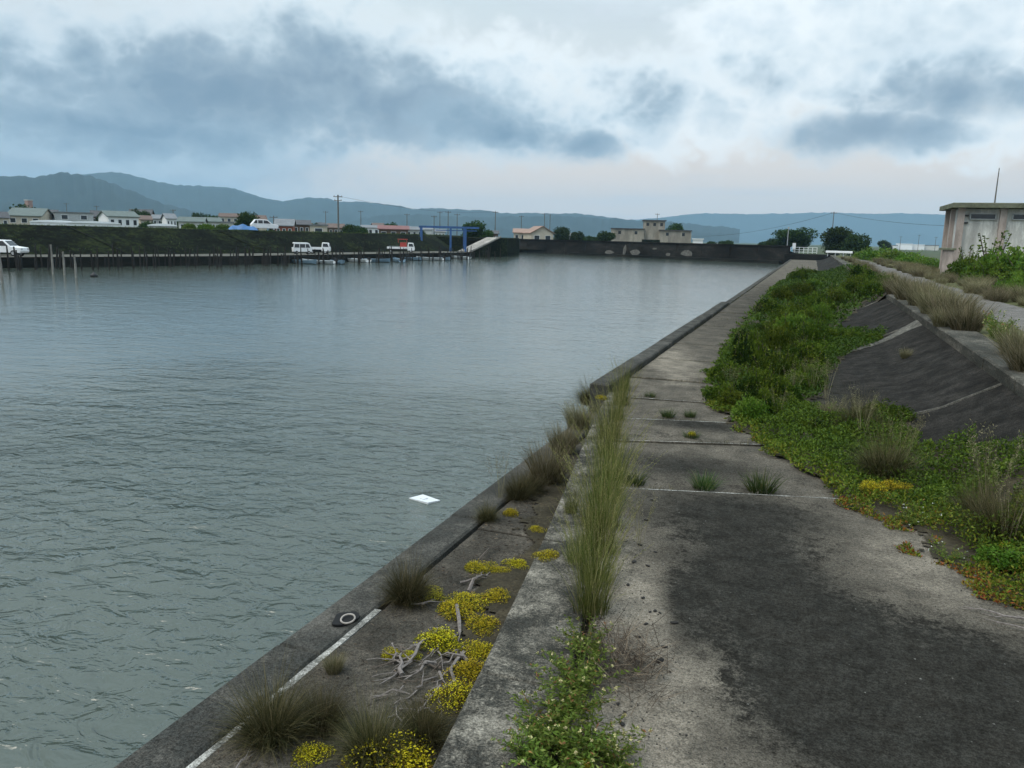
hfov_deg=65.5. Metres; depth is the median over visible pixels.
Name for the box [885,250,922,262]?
bush
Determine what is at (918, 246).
factory
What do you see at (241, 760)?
driftwood
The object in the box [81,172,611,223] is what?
hills
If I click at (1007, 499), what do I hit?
seed grass
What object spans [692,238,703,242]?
house
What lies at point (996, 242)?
sapling
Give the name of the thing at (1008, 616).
branch
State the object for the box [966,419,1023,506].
seed grass
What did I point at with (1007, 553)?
bush
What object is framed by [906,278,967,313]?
dry grass clump
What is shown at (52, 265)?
stake
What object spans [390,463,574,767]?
ledge soil
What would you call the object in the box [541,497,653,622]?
tall grass
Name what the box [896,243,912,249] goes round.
factory
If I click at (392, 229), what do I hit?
shed
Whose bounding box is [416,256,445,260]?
boat
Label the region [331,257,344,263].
boat
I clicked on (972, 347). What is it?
dyke kerb
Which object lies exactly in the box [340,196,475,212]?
power line
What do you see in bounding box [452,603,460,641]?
driftwood
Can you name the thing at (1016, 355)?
dry grass clump
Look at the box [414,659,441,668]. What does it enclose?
driftwood
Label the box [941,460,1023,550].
grass clump
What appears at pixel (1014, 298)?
dry grass clump
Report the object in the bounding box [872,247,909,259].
bush
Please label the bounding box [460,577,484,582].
driftwood
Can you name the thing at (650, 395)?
grass tuft
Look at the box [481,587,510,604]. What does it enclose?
flower clump
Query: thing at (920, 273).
dry grass clump
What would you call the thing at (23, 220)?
window
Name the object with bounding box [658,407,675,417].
grass tuft
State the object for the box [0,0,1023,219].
sky
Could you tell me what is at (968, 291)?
dry grass clump
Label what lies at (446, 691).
flower clump
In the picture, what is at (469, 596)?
flower clump
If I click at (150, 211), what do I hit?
house
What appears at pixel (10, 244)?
car
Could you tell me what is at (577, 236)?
tree
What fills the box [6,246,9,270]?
stake
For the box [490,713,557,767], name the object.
leafy weed
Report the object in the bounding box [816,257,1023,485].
dyke slope
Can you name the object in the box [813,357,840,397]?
seed grass
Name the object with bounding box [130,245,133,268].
stake
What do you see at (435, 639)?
flower clump
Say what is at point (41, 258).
stake
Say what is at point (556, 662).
leafy weed
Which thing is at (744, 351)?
shrub
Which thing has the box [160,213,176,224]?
house
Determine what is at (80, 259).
stake
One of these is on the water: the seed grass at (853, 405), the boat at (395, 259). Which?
the boat at (395, 259)
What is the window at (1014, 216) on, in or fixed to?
in the concrete building
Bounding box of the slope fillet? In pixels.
[852,320,921,351]
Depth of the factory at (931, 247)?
699.94 m
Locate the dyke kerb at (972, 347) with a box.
[830,255,1023,399]
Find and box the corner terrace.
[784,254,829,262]
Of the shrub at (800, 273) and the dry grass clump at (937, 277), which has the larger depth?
the shrub at (800, 273)
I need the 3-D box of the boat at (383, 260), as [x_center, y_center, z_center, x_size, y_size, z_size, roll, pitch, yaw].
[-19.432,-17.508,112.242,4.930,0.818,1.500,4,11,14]
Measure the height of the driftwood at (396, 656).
0.040 m
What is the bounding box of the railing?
[790,247,816,253]
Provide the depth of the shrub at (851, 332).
24.96 m
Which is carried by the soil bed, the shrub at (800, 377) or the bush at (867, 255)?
the shrub at (800, 377)
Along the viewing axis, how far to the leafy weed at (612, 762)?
4.58 m
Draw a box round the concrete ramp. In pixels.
[436,236,519,256]
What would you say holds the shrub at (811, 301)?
on the soil bed
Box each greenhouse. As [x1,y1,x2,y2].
[29,220,72,225]
[68,221,120,226]
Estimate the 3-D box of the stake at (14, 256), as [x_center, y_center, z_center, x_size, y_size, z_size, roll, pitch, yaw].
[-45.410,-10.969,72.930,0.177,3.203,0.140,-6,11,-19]
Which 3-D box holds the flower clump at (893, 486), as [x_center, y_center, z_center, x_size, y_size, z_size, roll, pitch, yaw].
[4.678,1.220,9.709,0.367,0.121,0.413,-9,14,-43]
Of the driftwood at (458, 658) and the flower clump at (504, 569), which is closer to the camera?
the driftwood at (458, 658)
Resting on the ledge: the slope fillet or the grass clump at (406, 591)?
the grass clump at (406, 591)
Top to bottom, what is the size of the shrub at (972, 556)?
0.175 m
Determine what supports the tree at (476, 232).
on the shore
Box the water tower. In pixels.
[24,199,32,207]
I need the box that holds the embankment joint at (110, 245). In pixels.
[66,225,258,253]
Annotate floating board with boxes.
[409,494,439,503]
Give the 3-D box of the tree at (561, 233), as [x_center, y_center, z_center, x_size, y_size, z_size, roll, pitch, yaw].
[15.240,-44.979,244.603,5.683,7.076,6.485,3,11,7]
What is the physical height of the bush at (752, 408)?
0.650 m
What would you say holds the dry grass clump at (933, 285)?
on the dyke top
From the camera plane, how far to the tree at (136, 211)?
234.25 m
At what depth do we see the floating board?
11.89 m
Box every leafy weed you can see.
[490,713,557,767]
[503,683,593,764]
[505,708,619,767]
[513,656,619,724]
[517,686,652,767]
[525,635,640,692]
[552,613,613,664]
[575,721,645,767]
[889,503,941,527]
[903,499,940,520]
[928,541,968,561]
[982,309,1020,338]
[993,328,1015,341]
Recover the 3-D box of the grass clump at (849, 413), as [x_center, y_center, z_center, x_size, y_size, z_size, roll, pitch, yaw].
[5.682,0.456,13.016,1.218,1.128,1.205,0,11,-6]
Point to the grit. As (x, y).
(748, 639)
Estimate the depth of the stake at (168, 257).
83.81 m
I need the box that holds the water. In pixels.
[0,253,781,767]
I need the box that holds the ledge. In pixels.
[196,438,585,767]
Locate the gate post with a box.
[939,248,956,273]
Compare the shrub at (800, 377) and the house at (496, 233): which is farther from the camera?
the house at (496, 233)
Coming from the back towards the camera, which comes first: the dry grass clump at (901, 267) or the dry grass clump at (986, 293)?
the dry grass clump at (901, 267)
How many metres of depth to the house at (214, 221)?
185.40 m
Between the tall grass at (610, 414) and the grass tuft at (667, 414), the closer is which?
the tall grass at (610, 414)
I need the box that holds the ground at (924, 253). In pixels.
[529,242,940,260]
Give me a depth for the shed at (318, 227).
160.00 m
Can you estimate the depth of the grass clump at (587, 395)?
16.85 m
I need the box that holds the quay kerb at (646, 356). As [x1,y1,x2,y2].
[589,259,791,411]
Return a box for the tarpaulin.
[228,224,257,229]
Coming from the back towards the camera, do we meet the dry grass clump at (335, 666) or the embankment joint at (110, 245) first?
the embankment joint at (110, 245)
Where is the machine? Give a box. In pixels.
[389,239,407,246]
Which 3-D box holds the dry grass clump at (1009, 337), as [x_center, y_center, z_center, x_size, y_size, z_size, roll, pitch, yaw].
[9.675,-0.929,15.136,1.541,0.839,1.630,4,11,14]
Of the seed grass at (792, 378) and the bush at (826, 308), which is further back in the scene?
the bush at (826, 308)
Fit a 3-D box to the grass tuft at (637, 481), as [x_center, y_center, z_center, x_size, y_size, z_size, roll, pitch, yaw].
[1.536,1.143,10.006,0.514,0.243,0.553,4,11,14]
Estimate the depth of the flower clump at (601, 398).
15.15 m
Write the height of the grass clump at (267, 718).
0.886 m
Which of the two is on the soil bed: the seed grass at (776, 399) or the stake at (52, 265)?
the seed grass at (776, 399)
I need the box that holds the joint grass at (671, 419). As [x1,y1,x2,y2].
[549,286,916,765]
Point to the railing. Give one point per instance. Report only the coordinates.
(803, 249)
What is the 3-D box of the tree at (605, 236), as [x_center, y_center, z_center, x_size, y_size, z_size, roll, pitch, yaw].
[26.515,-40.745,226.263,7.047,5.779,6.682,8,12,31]
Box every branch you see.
[959,604,1023,619]
[984,618,1023,628]
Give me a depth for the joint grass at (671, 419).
15.15 m
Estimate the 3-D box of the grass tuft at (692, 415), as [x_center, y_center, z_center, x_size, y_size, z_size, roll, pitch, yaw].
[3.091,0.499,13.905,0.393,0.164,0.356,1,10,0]
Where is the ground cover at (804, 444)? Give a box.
[699,263,1023,609]
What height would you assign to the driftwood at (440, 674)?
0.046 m
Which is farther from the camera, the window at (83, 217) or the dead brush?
the window at (83, 217)
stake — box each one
[0,254,3,282]
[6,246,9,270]
[13,246,16,268]
[15,250,18,270]
[17,254,20,270]
[34,244,37,268]
[39,247,42,267]
[48,245,50,267]
[50,244,53,273]
[55,247,57,268]
[59,250,61,269]
[62,252,65,274]
[73,255,76,277]
[79,248,82,269]
[90,251,93,269]
[96,248,98,269]
[116,248,118,269]
[120,248,122,268]
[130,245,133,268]
[167,247,169,266]
[213,246,214,265]
[237,247,238,265]
[244,247,245,266]
[252,247,253,264]
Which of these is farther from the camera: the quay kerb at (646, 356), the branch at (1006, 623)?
the quay kerb at (646, 356)
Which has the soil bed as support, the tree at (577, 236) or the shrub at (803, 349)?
the shrub at (803, 349)
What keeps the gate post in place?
on the dyke top
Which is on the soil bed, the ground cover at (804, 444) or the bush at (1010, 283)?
the ground cover at (804, 444)
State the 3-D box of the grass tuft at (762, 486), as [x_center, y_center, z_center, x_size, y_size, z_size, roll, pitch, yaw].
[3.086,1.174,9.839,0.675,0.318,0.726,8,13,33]
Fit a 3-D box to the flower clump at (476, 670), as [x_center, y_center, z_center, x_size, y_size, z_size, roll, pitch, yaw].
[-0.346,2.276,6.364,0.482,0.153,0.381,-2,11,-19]
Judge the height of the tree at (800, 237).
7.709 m
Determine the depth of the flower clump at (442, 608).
7.40 m
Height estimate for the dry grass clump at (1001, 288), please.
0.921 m
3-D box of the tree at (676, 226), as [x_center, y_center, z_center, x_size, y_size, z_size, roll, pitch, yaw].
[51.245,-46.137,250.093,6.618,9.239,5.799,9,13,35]
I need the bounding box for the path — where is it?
[857,258,1023,330]
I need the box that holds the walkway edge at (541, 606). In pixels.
[432,392,617,767]
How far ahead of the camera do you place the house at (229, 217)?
290.38 m
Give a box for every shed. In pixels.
[220,221,234,225]
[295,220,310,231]
[308,224,327,231]
[377,225,409,233]
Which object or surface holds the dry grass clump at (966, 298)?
on the dyke top
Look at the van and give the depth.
107.22 m
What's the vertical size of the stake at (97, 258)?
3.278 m
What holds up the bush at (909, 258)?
on the ground at (924, 253)
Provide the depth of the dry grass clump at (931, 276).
51.16 m
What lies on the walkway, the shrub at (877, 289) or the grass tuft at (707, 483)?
the grass tuft at (707, 483)
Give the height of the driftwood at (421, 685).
0.062 m
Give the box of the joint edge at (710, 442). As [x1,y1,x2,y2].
[632,397,843,498]
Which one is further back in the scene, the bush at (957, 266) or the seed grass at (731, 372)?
the bush at (957, 266)
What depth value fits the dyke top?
29.52 m
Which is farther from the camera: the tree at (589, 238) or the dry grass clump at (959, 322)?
the tree at (589, 238)
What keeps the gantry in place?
on the shore
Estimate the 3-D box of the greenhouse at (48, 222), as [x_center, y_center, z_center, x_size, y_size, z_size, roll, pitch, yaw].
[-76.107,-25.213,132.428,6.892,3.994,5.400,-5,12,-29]
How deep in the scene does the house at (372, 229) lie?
250.34 m
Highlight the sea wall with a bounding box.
[519,239,791,263]
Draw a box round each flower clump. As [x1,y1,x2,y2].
[291,740,334,767]
[337,727,436,767]
[381,647,399,660]
[401,650,422,661]
[413,624,461,655]
[419,585,444,604]
[423,678,472,713]
[435,598,486,621]
[442,657,483,684]
[444,591,491,611]
[459,638,492,664]
[464,560,499,573]
[464,614,500,637]
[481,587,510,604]
[490,566,511,572]
[500,558,528,569]
[503,508,518,517]
[529,525,547,532]
[531,548,560,562]
[579,757,594,767]
[595,395,606,400]
[858,479,889,494]
[879,479,911,492]
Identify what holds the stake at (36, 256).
in the water
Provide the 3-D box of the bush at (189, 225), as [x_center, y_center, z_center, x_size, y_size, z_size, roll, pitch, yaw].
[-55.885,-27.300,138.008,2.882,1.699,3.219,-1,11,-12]
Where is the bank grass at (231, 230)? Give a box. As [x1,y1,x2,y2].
[0,223,445,250]
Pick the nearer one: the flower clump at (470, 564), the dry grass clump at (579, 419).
the flower clump at (470, 564)
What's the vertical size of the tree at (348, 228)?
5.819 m
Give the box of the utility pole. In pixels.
[333,195,341,231]
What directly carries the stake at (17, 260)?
in the water
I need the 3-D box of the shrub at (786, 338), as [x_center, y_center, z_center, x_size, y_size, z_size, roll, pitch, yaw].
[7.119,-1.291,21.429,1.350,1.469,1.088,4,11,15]
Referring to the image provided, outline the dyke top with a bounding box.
[836,255,1023,344]
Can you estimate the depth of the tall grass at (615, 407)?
13.39 m
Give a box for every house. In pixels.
[0,211,10,223]
[8,207,53,224]
[90,210,99,220]
[96,210,140,226]
[129,209,154,221]
[138,215,152,224]
[151,214,161,223]
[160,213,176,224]
[176,216,207,227]
[207,217,221,228]
[218,213,239,224]
[252,215,267,229]
[274,219,296,230]
[327,223,344,231]
[360,225,378,232]
[408,226,423,233]
[424,228,433,234]
[434,229,445,234]
[490,230,498,236]
[513,228,527,238]
[522,226,554,239]
[611,220,691,242]
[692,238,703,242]
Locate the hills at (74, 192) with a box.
[0,172,268,230]
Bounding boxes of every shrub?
[702,379,747,400]
[706,359,744,381]
[712,361,767,384]
[715,380,745,409]
[728,332,780,368]
[732,324,771,347]
[733,382,783,419]
[735,360,791,403]
[748,344,806,378]
[751,309,799,350]
[753,295,781,313]
[754,321,774,332]
[767,297,797,323]
[769,285,793,300]
[773,337,828,367]
[776,377,803,406]
[782,417,825,428]
[785,360,822,388]
[786,266,807,279]
[787,277,816,295]
[790,300,826,323]
[793,312,832,344]
[800,355,828,383]
[803,291,836,311]
[805,268,817,273]
[807,337,840,356]
[825,281,846,304]
[828,325,842,338]
[835,275,862,294]
[837,281,854,301]
[838,328,864,338]
[844,266,868,286]
[848,263,876,278]
[861,398,917,423]
[865,271,895,282]
[872,280,887,293]
[966,553,991,561]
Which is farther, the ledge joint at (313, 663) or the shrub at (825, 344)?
the shrub at (825, 344)
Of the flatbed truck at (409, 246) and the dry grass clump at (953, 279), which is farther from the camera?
the flatbed truck at (409, 246)
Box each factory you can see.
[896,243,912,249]
[912,244,924,249]
[924,245,938,250]
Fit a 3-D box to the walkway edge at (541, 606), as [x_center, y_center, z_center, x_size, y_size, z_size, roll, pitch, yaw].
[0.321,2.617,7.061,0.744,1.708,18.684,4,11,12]
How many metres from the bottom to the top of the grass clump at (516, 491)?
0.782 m
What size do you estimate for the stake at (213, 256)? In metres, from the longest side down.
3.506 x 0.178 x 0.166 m
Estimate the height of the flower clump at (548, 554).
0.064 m
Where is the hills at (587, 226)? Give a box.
[343,214,739,242]
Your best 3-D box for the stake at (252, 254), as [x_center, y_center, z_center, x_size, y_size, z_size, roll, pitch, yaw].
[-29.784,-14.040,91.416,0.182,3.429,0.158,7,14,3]
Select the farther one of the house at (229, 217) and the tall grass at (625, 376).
the house at (229, 217)
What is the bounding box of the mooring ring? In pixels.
[332,611,359,626]
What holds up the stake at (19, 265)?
in the water
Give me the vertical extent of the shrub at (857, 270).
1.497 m
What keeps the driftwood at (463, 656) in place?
on the driftwood
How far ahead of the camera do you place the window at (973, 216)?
59.66 m
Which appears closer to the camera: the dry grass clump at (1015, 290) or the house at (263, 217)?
the dry grass clump at (1015, 290)
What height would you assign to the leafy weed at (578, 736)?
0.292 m
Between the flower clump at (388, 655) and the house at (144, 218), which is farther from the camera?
the house at (144, 218)
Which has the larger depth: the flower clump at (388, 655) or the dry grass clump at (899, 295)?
the dry grass clump at (899, 295)
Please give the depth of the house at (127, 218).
165.93 m
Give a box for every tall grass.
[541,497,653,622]
[547,508,605,565]
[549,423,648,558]
[553,468,587,513]
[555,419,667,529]
[565,385,657,502]
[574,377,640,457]
[581,370,643,441]
[598,356,641,405]
[598,374,640,421]
[614,353,634,389]
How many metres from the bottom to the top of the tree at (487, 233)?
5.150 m
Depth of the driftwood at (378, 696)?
6.00 m
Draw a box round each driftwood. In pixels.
[236,748,254,767]
[366,657,406,659]
[370,659,399,667]
[373,689,409,698]
[374,638,426,683]
[380,650,415,660]
[383,640,423,675]
[395,660,436,679]
[413,599,446,604]
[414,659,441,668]
[415,671,437,688]
[424,650,465,705]
[432,670,445,688]
[440,651,467,663]
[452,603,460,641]
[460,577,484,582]
[467,571,489,590]
[478,543,504,559]
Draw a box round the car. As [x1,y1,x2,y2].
[250,219,278,230]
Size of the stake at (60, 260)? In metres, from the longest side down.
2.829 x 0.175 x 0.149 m
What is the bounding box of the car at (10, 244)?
[0,240,28,255]
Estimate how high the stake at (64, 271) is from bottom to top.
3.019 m
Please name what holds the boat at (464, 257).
on the water
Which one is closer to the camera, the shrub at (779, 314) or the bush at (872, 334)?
the bush at (872, 334)
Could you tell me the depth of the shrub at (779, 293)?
41.12 m
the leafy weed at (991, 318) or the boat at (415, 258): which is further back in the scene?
the boat at (415, 258)
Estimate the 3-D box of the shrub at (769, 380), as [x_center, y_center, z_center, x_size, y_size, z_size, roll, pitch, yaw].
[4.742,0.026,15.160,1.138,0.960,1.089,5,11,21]
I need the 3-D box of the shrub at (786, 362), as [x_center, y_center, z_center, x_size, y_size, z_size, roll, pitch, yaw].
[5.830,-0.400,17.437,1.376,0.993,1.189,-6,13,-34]
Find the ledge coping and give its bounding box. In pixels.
[114,412,596,767]
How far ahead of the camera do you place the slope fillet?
23.25 m
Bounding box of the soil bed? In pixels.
[700,266,1023,608]
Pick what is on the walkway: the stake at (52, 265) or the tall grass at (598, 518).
the tall grass at (598, 518)
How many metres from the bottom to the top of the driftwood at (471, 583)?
0.126 m
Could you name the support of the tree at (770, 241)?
on the ground at (924, 253)
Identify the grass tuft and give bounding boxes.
[624,466,653,486]
[642,391,657,397]
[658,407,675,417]
[680,411,696,417]
[681,427,701,438]
[685,468,727,491]
[737,463,787,494]
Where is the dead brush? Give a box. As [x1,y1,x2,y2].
[555,600,693,715]
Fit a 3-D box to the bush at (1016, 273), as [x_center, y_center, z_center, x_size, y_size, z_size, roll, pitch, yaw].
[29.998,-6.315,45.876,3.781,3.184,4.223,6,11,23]
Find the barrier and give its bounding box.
[826,251,852,256]
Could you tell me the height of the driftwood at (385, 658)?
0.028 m
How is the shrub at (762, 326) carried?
on the soil bed
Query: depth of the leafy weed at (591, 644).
5.88 m
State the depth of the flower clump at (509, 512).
10.05 m
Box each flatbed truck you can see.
[311,242,330,253]
[387,243,414,252]
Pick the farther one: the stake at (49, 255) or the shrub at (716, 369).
the stake at (49, 255)
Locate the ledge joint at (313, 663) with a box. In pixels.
[186,609,381,767]
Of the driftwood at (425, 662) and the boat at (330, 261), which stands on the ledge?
the driftwood at (425, 662)
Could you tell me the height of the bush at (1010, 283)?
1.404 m
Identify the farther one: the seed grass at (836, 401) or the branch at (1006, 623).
the seed grass at (836, 401)
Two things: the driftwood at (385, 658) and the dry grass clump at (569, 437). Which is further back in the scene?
the dry grass clump at (569, 437)
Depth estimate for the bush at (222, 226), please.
137.12 m
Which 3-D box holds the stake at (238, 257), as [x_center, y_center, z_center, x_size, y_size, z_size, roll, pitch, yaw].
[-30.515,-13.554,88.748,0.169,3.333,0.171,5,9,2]
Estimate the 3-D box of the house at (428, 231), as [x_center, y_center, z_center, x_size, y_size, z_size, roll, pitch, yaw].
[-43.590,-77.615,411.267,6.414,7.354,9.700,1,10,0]
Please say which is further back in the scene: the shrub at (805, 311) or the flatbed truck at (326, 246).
the flatbed truck at (326, 246)
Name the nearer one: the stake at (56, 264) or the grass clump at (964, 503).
the grass clump at (964, 503)
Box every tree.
[9,203,35,208]
[131,208,150,215]
[138,220,155,227]
[191,212,204,216]
[237,211,259,229]
[341,224,360,232]
[354,225,368,232]
[460,220,485,236]
[480,229,493,236]
[553,226,570,239]
[568,231,584,239]
[583,235,593,240]
[593,230,615,240]
[665,223,683,229]
[718,240,733,243]
[765,238,784,244]
[771,227,819,253]
[819,226,853,255]
[840,232,871,255]
[877,240,892,251]
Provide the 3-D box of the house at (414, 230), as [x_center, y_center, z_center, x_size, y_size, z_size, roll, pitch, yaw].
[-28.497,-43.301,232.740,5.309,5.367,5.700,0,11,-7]
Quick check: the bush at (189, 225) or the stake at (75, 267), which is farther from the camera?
the bush at (189, 225)
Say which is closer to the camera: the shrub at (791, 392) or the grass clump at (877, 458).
the grass clump at (877, 458)
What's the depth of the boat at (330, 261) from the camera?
100.40 m
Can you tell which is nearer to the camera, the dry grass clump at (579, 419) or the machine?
the dry grass clump at (579, 419)
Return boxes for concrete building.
[939,168,1023,268]
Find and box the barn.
[147,224,176,227]
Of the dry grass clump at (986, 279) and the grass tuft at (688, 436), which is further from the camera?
the dry grass clump at (986, 279)
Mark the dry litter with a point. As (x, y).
(462, 620)
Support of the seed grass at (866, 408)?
on the soil bed
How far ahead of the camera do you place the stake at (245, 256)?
86.03 m
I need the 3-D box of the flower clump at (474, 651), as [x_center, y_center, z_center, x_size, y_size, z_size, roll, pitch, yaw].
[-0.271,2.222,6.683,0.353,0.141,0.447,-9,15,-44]
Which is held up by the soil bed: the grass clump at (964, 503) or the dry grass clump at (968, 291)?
the grass clump at (964, 503)
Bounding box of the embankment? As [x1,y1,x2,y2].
[0,224,459,254]
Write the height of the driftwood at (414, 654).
0.068 m
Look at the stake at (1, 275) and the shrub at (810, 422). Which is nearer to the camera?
the shrub at (810, 422)
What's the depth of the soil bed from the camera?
9.31 m
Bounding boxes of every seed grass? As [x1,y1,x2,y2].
[485,451,509,497]
[626,485,659,545]
[723,366,740,385]
[769,387,789,412]
[783,361,803,385]
[801,356,825,390]
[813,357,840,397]
[827,392,849,423]
[839,397,865,416]
[849,386,884,435]
[886,411,928,456]
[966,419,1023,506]
[986,454,1023,541]
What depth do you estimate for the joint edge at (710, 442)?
9.74 m
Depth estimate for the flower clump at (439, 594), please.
7.71 m
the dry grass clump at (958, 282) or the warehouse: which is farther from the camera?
the warehouse
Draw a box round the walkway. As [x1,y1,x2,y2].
[562,260,1023,767]
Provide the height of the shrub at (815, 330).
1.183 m
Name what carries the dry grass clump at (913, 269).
on the dyke top
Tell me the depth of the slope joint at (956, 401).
13.61 m
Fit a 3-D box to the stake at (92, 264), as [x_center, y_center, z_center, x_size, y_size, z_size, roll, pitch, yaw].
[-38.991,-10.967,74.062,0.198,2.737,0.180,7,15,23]
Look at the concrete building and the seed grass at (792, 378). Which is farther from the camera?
the concrete building
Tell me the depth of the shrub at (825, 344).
21.63 m
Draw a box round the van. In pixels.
[292,242,311,253]
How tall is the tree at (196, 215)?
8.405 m
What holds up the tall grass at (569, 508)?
on the walkway edge at (541, 606)
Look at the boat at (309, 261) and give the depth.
99.18 m
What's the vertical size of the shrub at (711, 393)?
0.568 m
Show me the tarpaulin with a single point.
(242, 227)
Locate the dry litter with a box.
[209,391,634,767]
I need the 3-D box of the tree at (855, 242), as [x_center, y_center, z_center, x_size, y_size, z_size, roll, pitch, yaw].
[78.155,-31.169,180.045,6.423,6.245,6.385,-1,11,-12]
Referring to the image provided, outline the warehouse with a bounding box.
[52,211,93,221]
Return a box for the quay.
[1,251,474,267]
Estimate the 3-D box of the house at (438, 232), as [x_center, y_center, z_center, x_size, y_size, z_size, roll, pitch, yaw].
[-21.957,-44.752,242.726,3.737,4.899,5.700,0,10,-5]
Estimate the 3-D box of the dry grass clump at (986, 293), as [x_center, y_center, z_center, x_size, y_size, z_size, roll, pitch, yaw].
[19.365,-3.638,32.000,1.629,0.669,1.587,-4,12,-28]
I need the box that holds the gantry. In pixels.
[419,226,478,251]
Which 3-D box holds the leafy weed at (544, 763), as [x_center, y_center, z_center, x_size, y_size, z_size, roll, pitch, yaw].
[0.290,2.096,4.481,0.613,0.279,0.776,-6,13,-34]
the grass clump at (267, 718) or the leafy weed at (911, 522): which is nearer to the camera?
the grass clump at (267, 718)
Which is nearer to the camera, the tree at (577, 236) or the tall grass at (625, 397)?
the tall grass at (625, 397)
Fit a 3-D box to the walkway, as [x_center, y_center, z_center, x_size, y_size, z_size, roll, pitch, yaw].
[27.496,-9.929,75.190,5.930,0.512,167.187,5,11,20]
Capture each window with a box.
[21,218,27,222]
[80,215,86,219]
[969,213,996,219]
[1012,214,1023,219]
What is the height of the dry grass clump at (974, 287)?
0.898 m
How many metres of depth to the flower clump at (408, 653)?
6.60 m
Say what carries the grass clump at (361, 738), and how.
on the ledge
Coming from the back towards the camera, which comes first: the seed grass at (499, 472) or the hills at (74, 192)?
the hills at (74, 192)
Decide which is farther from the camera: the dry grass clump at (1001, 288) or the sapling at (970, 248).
the sapling at (970, 248)
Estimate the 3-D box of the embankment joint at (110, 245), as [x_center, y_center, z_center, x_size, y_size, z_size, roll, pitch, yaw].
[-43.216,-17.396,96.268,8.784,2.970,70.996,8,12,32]
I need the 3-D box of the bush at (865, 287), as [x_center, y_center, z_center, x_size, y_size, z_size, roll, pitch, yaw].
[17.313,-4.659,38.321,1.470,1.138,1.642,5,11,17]
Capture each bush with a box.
[181,223,196,228]
[197,222,214,228]
[215,223,229,229]
[729,392,771,422]
[773,307,817,337]
[802,278,822,286]
[810,299,835,321]
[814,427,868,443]
[854,248,875,258]
[855,276,884,296]
[859,244,903,260]
[864,332,884,340]
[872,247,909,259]
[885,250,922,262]
[898,252,938,262]
[912,255,939,269]
[941,249,987,275]
[958,254,1014,283]
[963,245,1023,280]
[973,536,1023,574]
[992,272,1023,296]
[999,254,1023,282]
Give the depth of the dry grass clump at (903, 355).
19.38 m
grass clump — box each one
[191,643,338,767]
[274,662,363,750]
[317,646,349,674]
[317,668,423,767]
[365,538,449,617]
[383,672,461,761]
[468,494,503,523]
[494,460,543,505]
[508,460,553,496]
[516,435,579,485]
[541,414,586,454]
[559,395,599,429]
[569,370,603,405]
[812,399,843,420]
[824,379,892,433]
[843,411,937,485]
[874,269,920,294]
[879,272,941,299]
[893,271,954,305]
[894,263,911,270]
[897,348,916,358]
[904,278,956,294]
[906,266,919,273]
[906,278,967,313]
[908,269,929,276]
[912,285,997,316]
[922,305,965,326]
[924,273,934,279]
[931,289,989,313]
[931,296,1003,331]
[931,461,1017,524]
[932,270,956,278]
[933,276,948,283]
[935,270,954,279]
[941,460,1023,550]
[942,272,959,282]
[949,277,975,285]
[956,281,985,293]
[958,274,996,284]
[961,278,992,293]
[971,279,1018,295]
[975,286,1008,299]
[976,275,1000,284]
[979,317,1023,354]
[985,287,1017,302]
[985,325,1023,372]
[997,281,1023,298]
[1005,281,1023,301]
[1015,295,1023,305]
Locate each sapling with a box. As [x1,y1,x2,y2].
[959,245,979,259]
[977,230,1011,258]
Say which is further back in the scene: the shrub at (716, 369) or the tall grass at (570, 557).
the shrub at (716, 369)
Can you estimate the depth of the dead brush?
5.63 m
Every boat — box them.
[292,260,316,263]
[302,258,337,263]
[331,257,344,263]
[347,257,371,262]
[362,258,389,261]
[393,257,405,261]
[404,257,422,260]
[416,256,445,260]
[452,255,470,258]
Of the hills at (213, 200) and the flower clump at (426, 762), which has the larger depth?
the hills at (213, 200)
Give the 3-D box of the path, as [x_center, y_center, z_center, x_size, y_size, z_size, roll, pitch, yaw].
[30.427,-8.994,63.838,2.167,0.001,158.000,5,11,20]
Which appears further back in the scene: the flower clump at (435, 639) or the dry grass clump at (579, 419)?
the dry grass clump at (579, 419)
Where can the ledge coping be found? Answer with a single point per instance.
(170, 746)
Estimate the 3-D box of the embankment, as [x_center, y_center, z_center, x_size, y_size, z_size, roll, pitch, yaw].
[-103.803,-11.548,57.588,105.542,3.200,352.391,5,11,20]
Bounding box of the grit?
[569,440,1023,767]
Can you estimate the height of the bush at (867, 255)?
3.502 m
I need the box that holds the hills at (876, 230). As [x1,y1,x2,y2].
[630,212,944,246]
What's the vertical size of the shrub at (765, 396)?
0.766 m
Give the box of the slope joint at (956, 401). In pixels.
[821,260,1001,414]
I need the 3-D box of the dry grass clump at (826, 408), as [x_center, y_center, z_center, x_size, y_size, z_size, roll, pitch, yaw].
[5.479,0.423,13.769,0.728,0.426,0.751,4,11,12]
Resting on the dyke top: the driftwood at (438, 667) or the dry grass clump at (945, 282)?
the dry grass clump at (945, 282)
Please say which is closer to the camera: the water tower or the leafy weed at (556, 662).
the leafy weed at (556, 662)
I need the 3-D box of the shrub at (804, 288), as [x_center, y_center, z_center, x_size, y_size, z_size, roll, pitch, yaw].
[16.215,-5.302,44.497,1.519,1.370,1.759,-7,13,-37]

